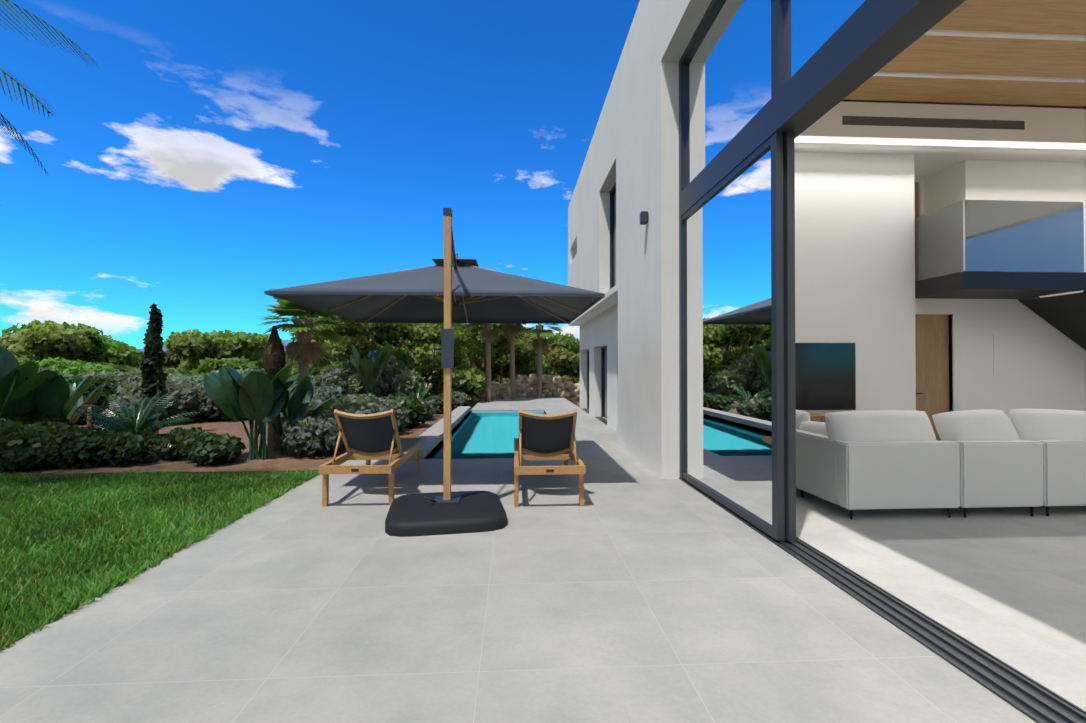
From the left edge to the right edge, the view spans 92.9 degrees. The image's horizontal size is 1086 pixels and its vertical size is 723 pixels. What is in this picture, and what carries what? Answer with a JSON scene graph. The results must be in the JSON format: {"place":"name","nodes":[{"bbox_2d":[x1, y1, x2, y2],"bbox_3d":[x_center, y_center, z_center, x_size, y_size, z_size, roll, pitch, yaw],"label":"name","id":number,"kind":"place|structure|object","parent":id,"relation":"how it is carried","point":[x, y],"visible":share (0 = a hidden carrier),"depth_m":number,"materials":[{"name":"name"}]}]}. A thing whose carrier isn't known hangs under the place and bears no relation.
{"place":"outdoors","nodes":[
{"label":"outdoors","id":0,"kind":"place"},
{"bbox_2d":[0,468,319,651],"bbox_3d":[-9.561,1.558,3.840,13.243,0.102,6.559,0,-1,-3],"label":"lawn grass","id":1,"kind":"structure","parent":0,"point":[133,502],"depth_m":4.95,"materials":[{"name":"green plant"}]},
{"bbox_2d":[138,339,296,351],"bbox_3d":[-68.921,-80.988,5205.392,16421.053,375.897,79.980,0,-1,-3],"label":"mountains","id":2,"kind":"structure","parent":0,"point":[286,342],"depth_m":5064.89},
{"bbox_2d":[1,413,443,473],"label":"planting bed soil","id":3,"kind":"structure","parent":0,"point":[276,460],"depth_m":8.81,"materials":[{"name":"brown soil"}]},
{"bbox_2d":[87,370,158,433],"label":"wooden stakes","id":4,"kind":"object","parent":3,"relation":"on","point":[89,423],"visible":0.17,"depth_m":12.78,"materials":[{"name":"brown wood"}]},
{"bbox_2d":[5,470,314,476],"bbox_3d":[-21.777,1.786,6.902,37.170,0.430,1.000,0,-1,-3],"label":"corten edging","id":5,"kind":"object","parent":3,"relation":"on","point":[207,472],"depth_m":7.33,"materials":[{"name":"brown metal"}]},
{"bbox_2d":[0,343,391,460],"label":"strelitzia leaves","id":6,"kind":"object","parent":3,"relation":"on","point":[261,397],"visible":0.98,"depth_m":8.98,"materials":[{"name":"green plant"}]},
{"bbox_2d":[72,385,441,455],"bbox_3d":[-5.090,1.187,12.258,3.180,1.301,9.711,0,-1,26],"label":"cycad","id":7,"kind":"object","parent":3,"relation":"on","point":[146,419],"depth_m":9.19,"materials":[{"name":"green plant"}]},
{"bbox_2d":[0,0,562,451],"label":"palm","id":8,"kind":"object","parent":3,"relation":"on","point":[274,357],"depth_m":10.08,"materials":[{"name":"green plant"}]},
{"bbox_2d":[0,0,639,348],"label":"sky","id":9,"kind":"structure","parent":0,"point":[217,155],"materials":[{"name":"blue"}]},
{"bbox_2d":[397,406,470,463],"bbox_3d":[-2.453,2.040,13.078,0.420,1.030,9.970,0,-1,-3],"label":"pool coping","id":10,"kind":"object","parent":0,"point":[433,435],"depth_m":10.86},
{"bbox_2d":[0,397,1035,722],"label":"terrace","id":11,"kind":"structure","parent":0,"point":[632,589],"depth_m":3.05,"materials":[{"name":"tile"}]},
{"bbox_2d":[319,409,425,506],"bbox_3d":[-2.092,1.077,6.669,0.770,1.044,2.203,0,-1,-3],"label":"sun lounger","id":12,"kind":"object","parent":11,"relation":"on","point":[368,438],"visible":1,"depth_m":6.05,"materials":[{"name":"brown wood"}]},
{"bbox_2d":[385,491,506,536],"bbox_3d":[-0.986,1.514,5.288,1.237,0.145,1.237,0,-1,-3],"label":"parasol base","id":13,"kind":"object","parent":11,"relation":"on","point":[412,515],"visible":0.96,"depth_m":4.88,"materials":[{"name":"black plastic"}]},
{"bbox_2d":[264,215,604,499],"bbox_3d":[-1.292,-0.021,7.504,3.857,2.973,4.424,0,-1,-3],"label":"parasol mast and ribs","id":14,"kind":"object","parent":13,"relation":"on","point":[447,299],"visible":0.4,"depth_m":5.31,"materials":[{"name":"brown wood"}]},
{"bbox_2d":[264,258,604,323],"bbox_3d":[-1.309,-1.149,7.797,3.840,0.825,3.840,0,-1,-3],"label":"patio umbrella","id":15,"kind":"object","parent":14,"relation":"attached to","point":[385,290],"visible":0.9,"depth_m":7.25,"materials":[{"name":"grey fabric"}]},
{"bbox_2d":[423,208,460,503],"bbox_3d":[-1.103,-0.086,6.483,0.358,3.115,2.728,0,-1,-3],"label":"umbrella hardware","id":16,"kind":"object","parent":14,"relation":"attached to","point":[446,348],"visible":0.65,"depth_m":5.29,"materials":[{"name":"black metal"}]},
{"bbox_2d":[424,411,469,458],"bbox_3d":[-0.972,2.508,13.268,2.960,1.696,9.750,0,-1,-3],"label":"pool edge","id":17,"kind":"object","parent":11,"relation":"in","point":[432,451],"visible":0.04,"depth_m":10.15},
{"bbox_2d":[427,412,544,458],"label":"pool water","id":18,"kind":"structure","parent":17,"relation":"in","point":[478,435],"depth_m":11.71,"materials":[{"name":"teal liquid"}]},
{"bbox_2d":[514,409,585,506],"bbox_3d":[0.013,1.076,6.639,0.770,1.044,2.203,0,-1,-3],"label":"sun lounger","id":19,"kind":"object","parent":11,"relation":"on","point":[546,437],"visible":1,"depth_m":5.99,"materials":[{"name":"brown wood"}]},
{"bbox_2d":[568,0,711,478],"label":"facade wall","id":20,"kind":"structure","parent":11,"relation":"on","point":[633,152],"depth_m":8.03,"materials":[{"name":"paint"}]},
{"bbox_2d":[582,182,617,431],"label":"window frames","id":21,"kind":"structure","parent":20,"relation":"attached to","point":[602,419],"depth_m":15.41,"materials":[{"name":"grey metal"}]},
{"bbox_2d":[603,188,615,418],"bbox_3d":[1.693,-1.194,14.430,0.390,5.720,8.500,0,-1,-3],"label":"window glass","id":22,"kind":"object","parent":20,"relation":"attached to","point":[613,285],"depth_m":12.11,"materials":[{"name":"black"}]},
{"bbox_2d":[640,211,648,224],"bbox_3d":[1.523,-2.158,7.767,0.110,0.177,0.120,0,-1,-3],"label":"wall lamp","id":23,"kind":"object","parent":20,"relation":"attached to","point":[644,217],"visible":0.98,"depth_m":7.71,"materials":[{"name":"grey metal"}]},
{"bbox_2d":[679,0,1085,722],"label":"glazing frames","id":24,"kind":"structure","parent":20,"relation":"attached to","point":[863,44],"depth_m":4.42,"materials":[{"name":"grey metal"}]},
{"bbox_2d":[684,0,865,526],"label":"glazing panes","id":25,"kind":"object","parent":24,"relation":"in","point":[727,350],"visible":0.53,"depth_m":5.42,"materials":[{"name":"clear glass"}]},
{"bbox_2d":[580,288,620,447],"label":"exterior wall","id":26,"kind":"structure","parent":0,"point":[599,331],"depth_m":14.00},
{"bbox_2d":[603,417,1085,710],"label":"interior floor","id":27,"kind":"structure","parent":0,"point":[1007,585],"depth_m":3.92,"materials":[{"name":"grey tile"}]},
{"bbox_2d":[810,413,825,421],"bbox_3d":[3.817,1.094,8.438,2.450,0.440,0.465,0,-1,-3],"label":"tv console","id":28,"kind":"object","parent":27,"relation":"on","point":[818,417],"visible":0.04,"depth_m":8.25,"materials":[{"name":"brown wood"}]},
{"bbox_2d":[800,489,1048,519],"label":"sofa legs","id":29,"kind":"object","parent":27,"relation":"on","point":[965,512],"visible":0.27,"depth_m":5.24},
{"bbox_2d":[796,429,1085,509],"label":"sofa","id":30,"kind":"object","parent":29,"relation":"on","point":[853,475],"visible":0.92,"depth_m":5.21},
{"bbox_2d":[796,409,1085,441],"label":"sofa cushions","id":31,"kind":"object","parent":30,"relation":"on","point":[977,425],"visible":0.29,"depth_m":5.43,"materials":[{"name":"white fabric"}]},
{"bbox_2d":[794,101,1085,423],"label":"interior walls","id":32,"kind":"structure","parent":27,"relation":"on","point":[854,237],"depth_m":8.81,"materials":[{"name":"white paint"}]},
{"bbox_2d":[795,343,855,409],"bbox_3d":[4.279,0.251,8.679,2.000,1.130,0.052,0,-1,-3],"label":"television","id":33,"kind":"object","parent":32,"relation":"attached to","point":[825,376],"visible":0.62,"depth_m":8.68,"materials":[{"name":"black"}]},
{"bbox_2d":[842,116,1024,129],"bbox_3d":[6.262,-3.818,8.249,3.049,0.140,0.007,0,-1,-3],"label":"air vent","id":34,"kind":"object","parent":32,"relation":"attached to","point":[929,122],"visible":1,"depth_m":8.25,"materials":[{"name":"grey metal"}]},
{"bbox_2d":[914,182,952,440],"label":"interior oak doors","id":35,"kind":"structure","parent":32,"relation":"in","point":[932,344],"depth_m":9.11,"materials":[{"name":"brown wood"}]},
{"bbox_2d":[915,200,1083,280],"bbox_3d":[9.429,-0.463,8.585,6.030,4.023,1.040,0,-1,-3],"label":"glass railing","id":36,"kind":"object","parent":32,"relation":"attached to","point":[1023,236],"visible":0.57,"depth_m":7.98,"materials":[{"name":"clear glass"}]},
{"bbox_2d":[915,271,1085,349],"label":"staircase","id":37,"kind":"structure","parent":32,"relation":"attached to","point":[1065,314],"depth_m":8.28,"materials":[{"name":"black"}]},
{"bbox_2d":[842,100,1085,108],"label":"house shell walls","id":38,"kind":"structure","parent":27,"relation":"on","point":[963,104],"depth_m":8.96,"materials":[{"name":"white paint"}]},
{"bbox_2d":[843,0,1085,106],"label":"wood ceiling","id":39,"kind":"structure","parent":38,"relation":"attached to","point":[987,56],"depth_m":7.12,"materials":[{"name":"brown wood"}]},
{"bbox_2d":[873,29,1085,82],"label":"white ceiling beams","id":40,"kind":"structure","parent":39,"relation":"attached to","point":[988,34],"depth_m":7.39,"materials":[{"name":"white paint"}]},
{"bbox_3d":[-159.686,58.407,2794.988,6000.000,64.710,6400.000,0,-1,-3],"label":"terrain ground","id":41,"kind":"structure","parent":0,"visible":0},
{"bbox_2d":[0,303,579,473],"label":"bushes","id":42,"kind":"object","parent":41,"relation":"on","point":[122,373],"visible":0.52,"depth_m":19.79,"materials":[{"name":"green plant"}]},
{"bbox_2d":[325,322,574,383],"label":"tree trunks","id":43,"kind":"object","parent":41,"relation":"on","point":[479,366],"depth_m":27.25,"materials":[{"name":"brown plant"}]},
{"bbox_2d":[423,371,579,408],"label":"dry wall","id":44,"kind":"structure","parent":41,"relation":"on","point":[552,386],"depth_m":25.14,"materials":[{"name":"grey stone"}]}
]}

